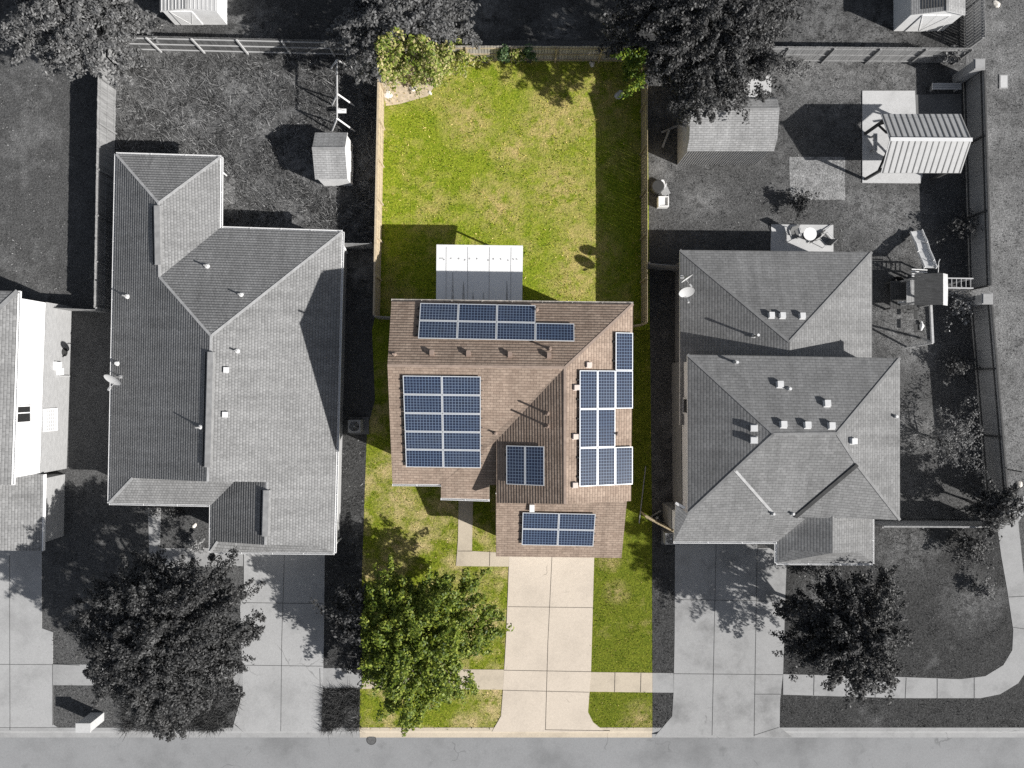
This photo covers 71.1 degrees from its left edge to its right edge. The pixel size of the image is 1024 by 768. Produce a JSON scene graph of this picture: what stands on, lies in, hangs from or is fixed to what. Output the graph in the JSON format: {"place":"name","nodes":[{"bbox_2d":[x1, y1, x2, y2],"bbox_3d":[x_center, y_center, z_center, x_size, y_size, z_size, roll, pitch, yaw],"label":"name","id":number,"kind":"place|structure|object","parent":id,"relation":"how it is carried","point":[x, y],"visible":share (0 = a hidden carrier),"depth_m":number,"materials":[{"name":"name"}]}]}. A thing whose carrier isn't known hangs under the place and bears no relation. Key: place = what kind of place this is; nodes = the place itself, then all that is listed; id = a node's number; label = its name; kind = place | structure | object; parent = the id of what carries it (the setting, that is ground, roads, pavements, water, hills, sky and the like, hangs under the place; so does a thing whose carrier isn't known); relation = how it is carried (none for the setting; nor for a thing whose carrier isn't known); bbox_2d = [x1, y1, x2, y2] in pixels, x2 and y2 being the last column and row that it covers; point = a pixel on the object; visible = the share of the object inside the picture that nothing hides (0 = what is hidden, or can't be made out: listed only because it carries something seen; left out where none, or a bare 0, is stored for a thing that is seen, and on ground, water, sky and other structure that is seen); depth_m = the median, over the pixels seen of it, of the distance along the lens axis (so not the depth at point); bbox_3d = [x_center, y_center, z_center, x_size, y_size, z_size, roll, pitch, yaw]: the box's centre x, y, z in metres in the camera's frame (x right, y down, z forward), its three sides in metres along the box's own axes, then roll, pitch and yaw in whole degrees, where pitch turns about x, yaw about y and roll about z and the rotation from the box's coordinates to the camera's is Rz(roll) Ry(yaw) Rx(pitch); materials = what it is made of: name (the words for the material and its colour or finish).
{"place":"outdoors","nodes":[
{"label":"outdoors","id":0,"kind":"place"},
{"bbox_2d":[0,551,56,726],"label":"driveway","id":1,"kind":"structure","parent":0,"point":[26,690],"depth_m":41.97,"materials":[{"name":"grey concrete"}]},
{"bbox_2d":[0,42,110,308],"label":"neighbour lawn","id":2,"kind":"structure","parent":0,"point":[57,241],"depth_m":42.00,"materials":[{"name":"plant"}]},
{"bbox_2d":[53,664,242,685],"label":"pavement","id":3,"kind":"structure","parent":0,"point":[69,674],"depth_m":41.97,"materials":[{"name":"concrete"}]},
{"bbox_2d":[148,508,242,567],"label":"garden path","id":4,"kind":"structure","parent":0,"point":[154,526],"depth_m":41.97,"materials":[{"name":"grey concrete"}]},
{"bbox_2d":[114,50,383,318],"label":"neighbour lawn","id":5,"kind":"structure","parent":0,"point":[359,280],"depth_m":42.00,"materials":[{"name":"grey plant"}]},
{"bbox_2d":[111,36,377,56],"bbox_3d":[-15.470,-19.343,41.083,15.328,1.835,0.128,1,90,0],"label":"wooden fence","id":6,"kind":"object","parent":5,"relation":"on","point":[247,46],"visible":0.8,"depth_m":41.06,"materials":[{"name":"grey wood"}]},
{"bbox_2d":[312,133,352,185],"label":"garden shed","id":7,"kind":"structure","parent":5,"relation":"on","point":[332,158],"depth_m":40.04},
{"bbox_2d":[330,59,354,131],"bbox_3d":[-9.916,-16.665,40.988,1.472,2.065,3.799,0,90,0],"label":"swing set","id":8,"kind":"object","parent":5,"relation":"on","point":[339,110],"visible":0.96,"depth_m":40.41,"materials":[{"name":"grey plastic"}]},
{"bbox_2d":[232,554,324,730],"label":"driveway","id":9,"kind":"structure","parent":0,"point":[269,703],"depth_m":41.97,"materials":[{"name":"grey concrete"}]},
{"bbox_2d":[323,668,361,687],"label":"pavement","id":10,"kind":"structure","parent":0,"point":[336,677],"depth_m":41.97,"materials":[{"name":"concrete"}]},
{"bbox_2d":[322,442,364,665],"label":"grass","id":11,"kind":"structure","parent":0,"point":[344,567],"depth_m":41.96,"materials":[{"name":"grey plant"}]},
{"bbox_2d":[322,434,366,727],"bbox_3d":[-10.085,11.453,41.988,2.738,0.001,17.590,1,90,0],"label":"side strip","id":12,"kind":"object","parent":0,"point":[349,537],"visible":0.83,"depth_m":41.99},
{"bbox_2d":[317,685,374,739],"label":"tall grass","id":13,"kind":"structure","parent":12,"relation":"on","point":[334,706],"depth_m":41.86,"materials":[{"name":"grey plant"}]},
{"bbox_2d":[383,62,437,105],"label":"bare soil","id":14,"kind":"structure","parent":0,"point":[405,92],"depth_m":41.99,"materials":[{"name":"beige soil"}]},
{"bbox_2d":[376,57,408,94],"bbox_3d":[-6.856,-17.993,41.293,2.024,1.514,2.552,0,90,0],"label":"shrub","id":15,"kind":"object","parent":14,"relation":"on","point":[400,76],"visible":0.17,"depth_m":41.18,"materials":[{"name":"green plant"}]},
{"bbox_2d":[361,669,503,689],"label":"pavement","id":16,"kind":"structure","parent":0,"point":[488,679],"depth_m":41.97,"materials":[{"name":"concrete"}]},
{"bbox_2d":[360,400,508,730],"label":"front lawn","id":17,"kind":"structure","parent":0,"point":[424,523],"depth_m":42.00,"materials":[{"name":"green plant"}]},
{"bbox_2d":[309,554,513,736],"bbox_3d":[-4.859,13.445,39.192,9.878,5.715,9.180,-28,90,0],"label":"tree","id":18,"kind":"object","parent":17,"relation":"on","point":[416,617],"visible":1,"depth_m":37.84,"materials":[{"name":"green plant"}]},
{"bbox_2d":[0,0,959,57],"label":"lawn","id":19,"kind":"structure","parent":0,"point":[305,28],"depth_m":41.99,"materials":[{"name":"grey plant"}]},
{"bbox_2d":[160,0,226,24],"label":"garden shed","id":20,"kind":"structure","parent":19,"relation":"on","point":[195,12],"depth_m":40.72,"materials":[{"name":"metal"}]},
{"bbox_2d":[169,11,202,24],"bbox_3d":[-18.710,-21.021,41.200,1.276,1.500,0.056,0,90,0],"label":"door","id":21,"kind":"structure","parent":20,"relation":"in","point":[183,17],"depth_m":41.10,"materials":[{"name":"white paint"}]},
{"bbox_2d":[893,0,964,30],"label":"white shed","id":22,"kind":"structure","parent":19,"relation":"on","point":[925,15],"depth_m":40.46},
{"bbox_2d":[905,15,950,30],"bbox_3d":[23.786,-20.644,41.050,1.576,1.800,0.056,0,90,0],"label":"door","id":23,"kind":"structure","parent":22,"relation":"in","point":[925,22],"depth_m":40.91,"materials":[{"name":"white paint"}]},
{"bbox_2d":[456,501,508,566],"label":"garden path","id":24,"kind":"structure","parent":0,"point":[467,555],"depth_m":41.97,"materials":[{"name":"concrete"}]},
{"bbox_2d":[372,60,649,399],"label":"back lawn","id":25,"kind":"structure","parent":0,"point":[623,235],"depth_m":42.00,"materials":[{"name":"green plant"}]},
{"bbox_2d":[373,80,385,315],"bbox_3d":[-7.597,-10.488,41.089,0.160,1.822,13.335,1,90,0],"label":"wooden fence","id":26,"kind":"object","parent":25,"relation":"on","point":[379,204],"visible":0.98,"depth_m":40.93,"materials":[{"name":"beige wood"}]},
{"bbox_2d":[421,55,461,87],"bbox_3d":[-4.304,-18.129,41.363,1.908,1.374,2.214,-44,90,0],"label":"shrub","id":27,"kind":"object","parent":25,"relation":"on","point":[439,76],"visible":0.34,"depth_m":41.21,"materials":[{"name":"green plant"}]},
{"bbox_2d":[450,36,474,77],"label":"shrub","id":28,"kind":"object","parent":25,"relation":"on","point":[462,56],"visible":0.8,"depth_m":40.96,"materials":[{"name":"green plant"}]},
{"bbox_2d":[436,245,522,300],"bbox_3d":[-1.766,-5.776,40.493,4.738,3.014,3.717,0,90,0],"label":"patio cover","id":29,"kind":"object","parent":25,"relation":"on","point":[479,272],"visible":0.91,"depth_m":39.15,"materials":[{"name":"grey plastic"}]},
{"bbox_2d":[381,46,646,62],"bbox_3d":[-0.029,-18.875,41.057,15.383,1.885,0.128,0,90,0],"label":"wooden fence","id":30,"kind":"object","parent":25,"relation":"on","point":[556,53],"visible":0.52,"depth_m":40.92,"materials":[{"name":"brown wood"}]},
{"bbox_2d":[518,43,538,62],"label":"shrub","id":31,"kind":"object","parent":25,"relation":"on","point":[527,53],"visible":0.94,"depth_m":40.73,"materials":[{"name":"green plant"}]},
{"bbox_2d":[621,59,643,84],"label":"shrub","id":32,"kind":"object","parent":25,"relation":"on","point":[630,73],"visible":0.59,"depth_m":40.35,"materials":[{"name":"green plant"}]},
{"bbox_2d":[640,64,647,323],"bbox_3d":[7.537,-10.928,41.058,0.128,1.885,15.031,0,90,0],"label":"wooden fence","id":33,"kind":"object","parent":25,"relation":"on","point":[644,204],"visible":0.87,"depth_m":41.00,"materials":[{"name":"brown wood"}]},
{"bbox_2d":[0,738,1023,767],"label":"road","id":34,"kind":"structure","parent":0,"point":[526,753],"depth_m":42.12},
{"bbox_2d":[0,728,359,737],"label":"kerb","id":35,"kind":"structure","parent":34,"relation":"on","point":[50,733],"depth_m":42.10,"materials":[{"name":"concrete"}]},
{"bbox_2d":[359,728,651,737],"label":"kerb","id":36,"kind":"structure","parent":34,"relation":"on","point":[489,733],"depth_m":42.10,"materials":[{"name":"concrete"}]},
{"bbox_2d":[652,728,1023,737],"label":"kerb","id":37,"kind":"structure","parent":34,"relation":"on","point":[905,732],"depth_m":42.10,"materials":[{"name":"concrete"}]},
{"bbox_2d":[0,15,1023,727],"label":"plot ground","id":38,"kind":"structure","parent":0,"point":[88,429],"depth_m":42.00,"materials":[{"name":"plant"}]},
{"bbox_2d":[0,290,71,550],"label":"white walled house","id":39,"kind":"structure","parent":38,"relation":"on","point":[35,344],"depth_m":39.26,"materials":[{"name":"grey paint"}]},
{"bbox_2d":[17,405,31,423],"bbox_3d":[-25.954,1.604,38.025,0.060,1.320,0.945,0,90,0],"label":"window","id":40,"kind":"structure","parent":39,"relation":"in","point":[24,411],"depth_m":38.16,"materials":[{"name":"black glass"}]},
{"bbox_2d":[43,408,57,431],"bbox_3d":[-25.938,2.010,40.275,0.060,1.220,1.279,0,90,0],"label":"window","id":41,"kind":"structure","parent":39,"relation":"in","point":[50,415],"depth_m":40.26,"materials":[{"name":"white paint"}]},
{"bbox_2d":[0,0,158,89],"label":"tree","id":42,"kind":"object","parent":38,"relation":"on","point":[75,27],"visible":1,"depth_m":36.67,"materials":[{"name":"grey plant"}]},
{"bbox_2d":[76,712,103,732],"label":"mailbox pillar","id":43,"kind":"structure","parent":38,"relation":"on","point":[89,722],"depth_m":40.99,"materials":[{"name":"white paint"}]},
{"bbox_2d":[94,42,117,310],"bbox_3d":[-23.225,-12.040,41.058,0.128,1.884,15.620,1,90,0],"label":"wooden fence","id":44,"kind":"object","parent":38,"relation":"on","point":[106,116],"visible":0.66,"depth_m":40.96,"materials":[{"name":"grey wood"}]},
{"bbox_2d":[51,480,240,727],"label":"grass","id":45,"kind":"structure","parent":38,"relation":"on","point":[109,583],"depth_m":41.98,"materials":[{"name":"grey plant"}]},
{"bbox_2d":[61,543,266,742],"bbox_3d":[-18.131,13.498,37.816,10.525,8.468,10.298,0,90,0],"label":"tree","id":46,"kind":"object","parent":38,"relation":"on","point":[131,640],"visible":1,"depth_m":35.65,"materials":[{"name":"grey plant"}]},
{"bbox_2d":[158,506,190,521],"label":"shrub","id":47,"kind":"object","parent":38,"relation":"on","point":[176,511],"visible":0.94,"depth_m":41.31,"materials":[{"name":"grey plant"}]},
{"bbox_2d":[110,680,243,741],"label":"tall grass","id":48,"kind":"structure","parent":38,"relation":"on","point":[209,725],"depth_m":41.87,"materials":[{"name":"plant"}]},
{"bbox_2d":[185,535,205,557],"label":"shrub","id":49,"kind":"object","parent":38,"relation":"on","point":[193,544],"visible":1,"depth_m":41.33,"materials":[{"name":"grey plant"}]},
{"bbox_2d":[107,152,347,554],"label":"grey roofed house","id":50,"kind":"structure","parent":38,"relation":"on","point":[227,351],"depth_m":38.62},
{"bbox_2d":[348,417,368,433],"bbox_3d":[-8.933,2.432,41.544,1.120,0.912,1.020,0,90,0],"label":"air conditioner","id":51,"kind":"object","parent":38,"relation":"on","point":[358,425],"visible":1,"depth_m":41.40,"materials":[{"name":"metal"}]},
{"bbox_2d":[321,0,482,89],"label":"tree","id":52,"kind":"object","parent":38,"relation":"on","point":[370,22],"visible":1,"depth_m":36.94,"materials":[{"name":"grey plant"}]},
{"bbox_2d":[387,299,633,557],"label":"brown roofed house","id":53,"kind":"structure","parent":38,"relation":"on","point":[530,393],"depth_m":35.49,"materials":[{"name":"brown tile"}]},
{"bbox_2d":[400,375,482,467],"bbox_3d":[-3.474,1.920,35.644,4.066,1.567,4.679,0,90,0],"label":"solar array","id":54,"kind":"object","parent":53,"relation":"on","point":[454,441],"visible":1,"depth_m":35.59,"materials":[{"name":"glass"}]},
{"bbox_2d":[416,303,575,340],"bbox_3d":[-0.784,-3.065,35.490,7.894,0.697,1.807,1,90,0],"label":"solar array","id":55,"kind":"object","parent":53,"relation":"on","point":[440,320],"visible":1,"depth_m":35.41,"materials":[{"name":"glass"}]},
{"bbox_2d":[505,445,544,485],"bbox_3d":[0.641,4.021,35.439,2.003,0.774,1.931,0,90,0],"label":"solar array","id":56,"kind":"object","parent":53,"relation":"on","point":[524,465],"visible":1,"depth_m":35.35,"materials":[{"name":"glass"}]},
{"bbox_2d":[519,512,596,545],"bbox_3d":[2.453,7.785,38.373,4.121,0.798,1.966,0,90,0],"label":"solar array","id":57,"kind":"object","parent":53,"relation":"on","point":[575,529],"visible":1,"depth_m":38.34,"materials":[{"name":"glass"}]},
{"bbox_2d":[577,332,632,486],"bbox_3d":[4.614,1.226,35.423,2.922,0.971,7.564,0,90,0],"label":"solar array","id":58,"kind":"object","parent":53,"relation":"attached to","point":[609,463],"visible":1,"depth_m":35.37,"materials":[{"name":"glass"}]},
{"bbox_2d":[593,0,805,127],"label":"tree","id":59,"kind":"object","parent":38,"relation":"on","point":[749,35],"visible":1,"depth_m":35.14,"materials":[{"name":"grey plant"}]},
{"bbox_2d":[964,0,985,47],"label":"wooden fence","id":60,"kind":"object","parent":38,"relation":"on","point":[973,23],"visible":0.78,"depth_m":41.06,"materials":[{"name":"grey wood"}]},
{"bbox_2d":[492,557,604,731],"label":"driveway","id":61,"kind":"structure","parent":0,"point":[566,643],"depth_m":41.97,"materials":[{"name":"beige concrete"}]},
{"bbox_2d":[489,558,640,730],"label":"driveway joints","id":62,"kind":"object","parent":61,"relation":"on","point":[547,660],"visible":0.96,"depth_m":41.97,"materials":[{"name":"beige concrete"}]},
{"bbox_2d":[588,330,652,728],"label":"side lawn","id":63,"kind":"structure","parent":0,"point":[610,628],"depth_m":41.99,"materials":[{"name":"green plant"}]},
{"bbox_2d":[590,672,651,691],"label":"pavement","id":64,"kind":"structure","parent":0,"point":[619,681],"depth_m":41.97,"materials":[{"name":"concrete"}]},
{"bbox_2d":[652,673,673,692],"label":"pavement","id":65,"kind":"structure","parent":0,"point":[662,682],"depth_m":41.97,"materials":[{"name":"concrete"}]},
{"bbox_2d":[652,520,674,727],"bbox_3d":[8.877,14.092,41.986,1.348,0.001,12.246,0,90,0],"label":"side strip","id":66,"kind":"object","parent":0,"point":[664,564],"visible":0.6,"depth_m":41.99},
{"bbox_2d":[661,528,678,544],"bbox_3d":[9.261,8.906,41.594,1.050,0.812,0.950,0,90,0],"label":"air conditioner","id":67,"kind":"object","parent":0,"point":[667,535],"visible":0.76,"depth_m":41.22,"materials":[{"name":"metal"}]},
{"bbox_2d":[655,543,790,736],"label":"driveway","id":68,"kind":"structure","parent":0,"point":[727,649],"depth_m":41.97,"materials":[{"name":"grey concrete"}]},
{"bbox_2d":[0,555,1023,734],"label":"grey driveway joints","id":69,"kind":"object","parent":68,"relation":"on","point":[281,665],"visible":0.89,"depth_m":41.96,"materials":[{"name":"grey concrete"}]},
{"bbox_2d":[770,224,832,251],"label":"patio","id":70,"kind":"structure","parent":0,"point":[780,238],"depth_m":41.95,"materials":[{"name":"concrete"}]},
{"bbox_2d":[648,60,985,519],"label":"side yard","id":71,"kind":"structure","parent":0,"point":[921,357],"depth_m":41.99,"materials":[{"name":"grey plant"}]},
{"bbox_2d":[677,97,779,164],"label":"barn shed","id":72,"kind":"structure","parent":71,"relation":"on","point":[723,138],"depth_m":38.75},
{"bbox_2d":[728,76,770,96],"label":"concrete slab","id":73,"kind":"structure","parent":71,"relation":"on","point":[763,83],"depth_m":41.95,"materials":[{"name":"grey concrete"}]},
{"bbox_2d":[663,249,900,564],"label":"hip roofed house","id":74,"kind":"structure","parent":71,"relation":"on","point":[785,400],"depth_m":36.97,"materials":[{"name":"grey"}]},
{"bbox_2d":[767,57,831,83],"bbox_3d":[16.674,-18.214,41.413,3.965,1.275,1.643,12,90,0],"label":"shrub","id":75,"kind":"object","parent":71,"relation":"on","point":[788,68],"visible":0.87,"depth_m":41.29,"materials":[{"name":"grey plant"}]},
{"bbox_2d":[787,189,823,219],"bbox_3d":[16.691,-10.647,41.337,1.639,1.425,2.296,42,90,0],"label":"shrub","id":76,"kind":"object","parent":71,"relation":"on","point":[803,202],"visible":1,"depth_m":41.12,"materials":[{"name":"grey plant"}]},
{"bbox_2d":[650,46,972,64],"bbox_3d":[16.845,-18.831,41.058,18.079,1.885,0.128,0,90,0],"label":"wooden fence","id":77,"kind":"object","parent":71,"relation":"on","point":[908,55],"visible":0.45,"depth_m":40.93,"materials":[{"name":"grey wood"}]},
{"bbox_2d":[862,91,921,182],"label":"concrete slab","id":78,"kind":"structure","parent":71,"relation":"on","point":[876,105],"depth_m":41.95,"materials":[{"name":"grey concrete"}]},
{"bbox_2d":[864,114,972,180],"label":"pavilion","id":79,"kind":"structure","parent":78,"relation":"on","point":[929,143],"depth_m":39.23,"materials":[{"name":"metal"}]},
{"bbox_2d":[885,229,973,347],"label":"play tower","id":80,"kind":"structure","parent":71,"relation":"on","point":[922,290],"depth_m":40.56,"materials":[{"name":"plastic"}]},
{"bbox_2d":[915,94,960,113],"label":"concrete slab","id":81,"kind":"structure","parent":71,"relation":"on","point":[938,103],"depth_m":41.95,"materials":[{"name":"grey concrete"}]},
{"bbox_2d":[929,83,961,91],"bbox_3d":[25.195,-17.256,41.765,1.700,0.470,0.370,0,90,0],"label":"bench","id":82,"kind":"object","parent":71,"relation":"on","point":[954,87],"visible":1,"depth_m":41.53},
{"bbox_2d":[907,393,988,484],"bbox_3d":[24.677,3.102,40.474,4.577,3.153,5.207,0,90,0],"label":"tree","id":83,"kind":"object","parent":71,"relation":"on","point":[943,440],"visible":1,"depth_m":40.09,"materials":[{"name":"grey plant"}]},
{"bbox_2d":[931,43,970,64],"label":"shrub","id":84,"kind":"object","parent":71,"relation":"on","point":[954,54],"visible":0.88,"depth_m":40.76,"materials":[{"name":"grey plant"}]},
{"bbox_2d":[942,352,980,384],"bbox_3d":[25.965,-0.995,41.159,2.628,1.781,1.783,-16,90,0],"label":"shrub","id":85,"kind":"object","parent":71,"relation":"on","point":[958,363],"visible":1,"depth_m":41.15,"materials":[{"name":"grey plant"}]},
{"bbox_2d":[935,208,993,243],"bbox_3d":[25.903,-9.090,41.184,2.877,1.732,1.996,0,90,0],"label":"shrub","id":86,"kind":"object","parent":71,"relation":"on","point":[963,225],"visible":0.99,"depth_m":40.86,"materials":[{"name":"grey plant"}]},
{"bbox_2d":[944,282,984,331],"bbox_3d":[25.894,-4.565,41.277,2.691,1.546,2.850,-11,90,0],"label":"shrub","id":87,"kind":"object","parent":71,"relation":"on","point":[965,304],"visible":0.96,"depth_m":40.98,"materials":[{"name":"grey plant"}]},
{"bbox_2d":[952,59,984,82],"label":"stone pillar","id":88,"kind":"structure","parent":71,"relation":"on","point":[970,70],"depth_m":40.59,"materials":[{"name":"stone"}]},
{"bbox_2d":[961,293,992,305],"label":"stone pillar","id":89,"kind":"structure","parent":71,"relation":"on","point":[984,299],"depth_m":39.92,"materials":[{"name":"stone"}]},
{"bbox_2d":[963,61,991,290],"bbox_3d":[26.581,-11.835,41.039,0.160,1.922,12.752,-2,90,0],"label":"wooden fence","id":90,"kind":"object","parent":71,"relation":"on","point":[977,178],"visible":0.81,"depth_m":40.89,"materials":[{"name":"grey wood"}]},
{"bbox_2d":[970,304,1008,495],"bbox_3d":[27.285,1.058,41.039,0.160,1.922,11.615,-5,90,0],"label":"wooden fence","id":91,"kind":"object","parent":71,"relation":"on","point":[991,424],"visible":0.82,"depth_m":40.93,"materials":[{"name":"grey wood"}]},
{"bbox_2d":[959,477,1023,538],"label":"tree","id":92,"kind":"object","parent":71,"relation":"on","point":[994,506],"visible":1,"depth_m":39.33,"materials":[{"name":"grey plant"}]},
{"bbox_2d":[789,157,844,199],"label":"bare soil","id":93,"kind":"structure","parent":0,"point":[825,176],"depth_m":41.98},
{"bbox_2d":[780,692,1022,727],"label":"grass","id":94,"kind":"structure","parent":0,"point":[904,714],"depth_m":41.97,"materials":[{"name":"plant"}]},
{"bbox_2d":[780,517,1023,727],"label":"corner lawn","id":95,"kind":"structure","parent":0,"point":[967,631],"depth_m":41.99,"materials":[{"name":"grey plant"}]},
{"bbox_2d":[799,565,840,582],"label":"shrub","id":96,"kind":"object","parent":95,"relation":"on","point":[819,574],"visible":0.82,"depth_m":41.26,"materials":[{"name":"grey plant"}]},
{"bbox_2d":[768,564,916,708],"bbox_3d":[17.573,12.970,38.418,7.507,7.264,7.932,0,90,0],"label":"tree","id":97,"kind":"object","parent":95,"relation":"on","point":[859,644],"visible":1,"depth_m":36.78,"materials":[{"name":"grey plant"}]},
{"bbox_2d":[874,520,1004,528],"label":"wooden fence","id":98,"kind":"object","parent":95,"relation":"on","point":[926,524],"visible":0.88,"depth_m":40.84,"materials":[{"name":"grey wood"}]},
{"bbox_2d":[950,521,1002,569],"bbox_3d":[26.745,9.007,41.174,3.056,1.752,3.318,0,90,0],"label":"shrub","id":99,"kind":"object","parent":95,"relation":"on","point":[975,546],"visible":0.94,"depth_m":40.94,"materials":[{"name":"grey plant"}]},
{"bbox_2d":[971,571,996,601],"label":"shrub","id":100,"kind":"object","parent":95,"relation":"on","point":[986,589],"visible":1,"depth_m":41.30,"materials":[{"name":"grey plant"}]},
{"bbox_2d":[783,496,1023,697],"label":"pavement","id":101,"kind":"structure","parent":0,"point":[1007,674],"depth_m":41.97,"materials":[{"name":"concrete"}]},
{"bbox_2d":[966,0,1023,511],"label":"verge","id":102,"kind":"structure","parent":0,"point":[1011,257],"depth_m":41.99,"materials":[{"name":"plant"}]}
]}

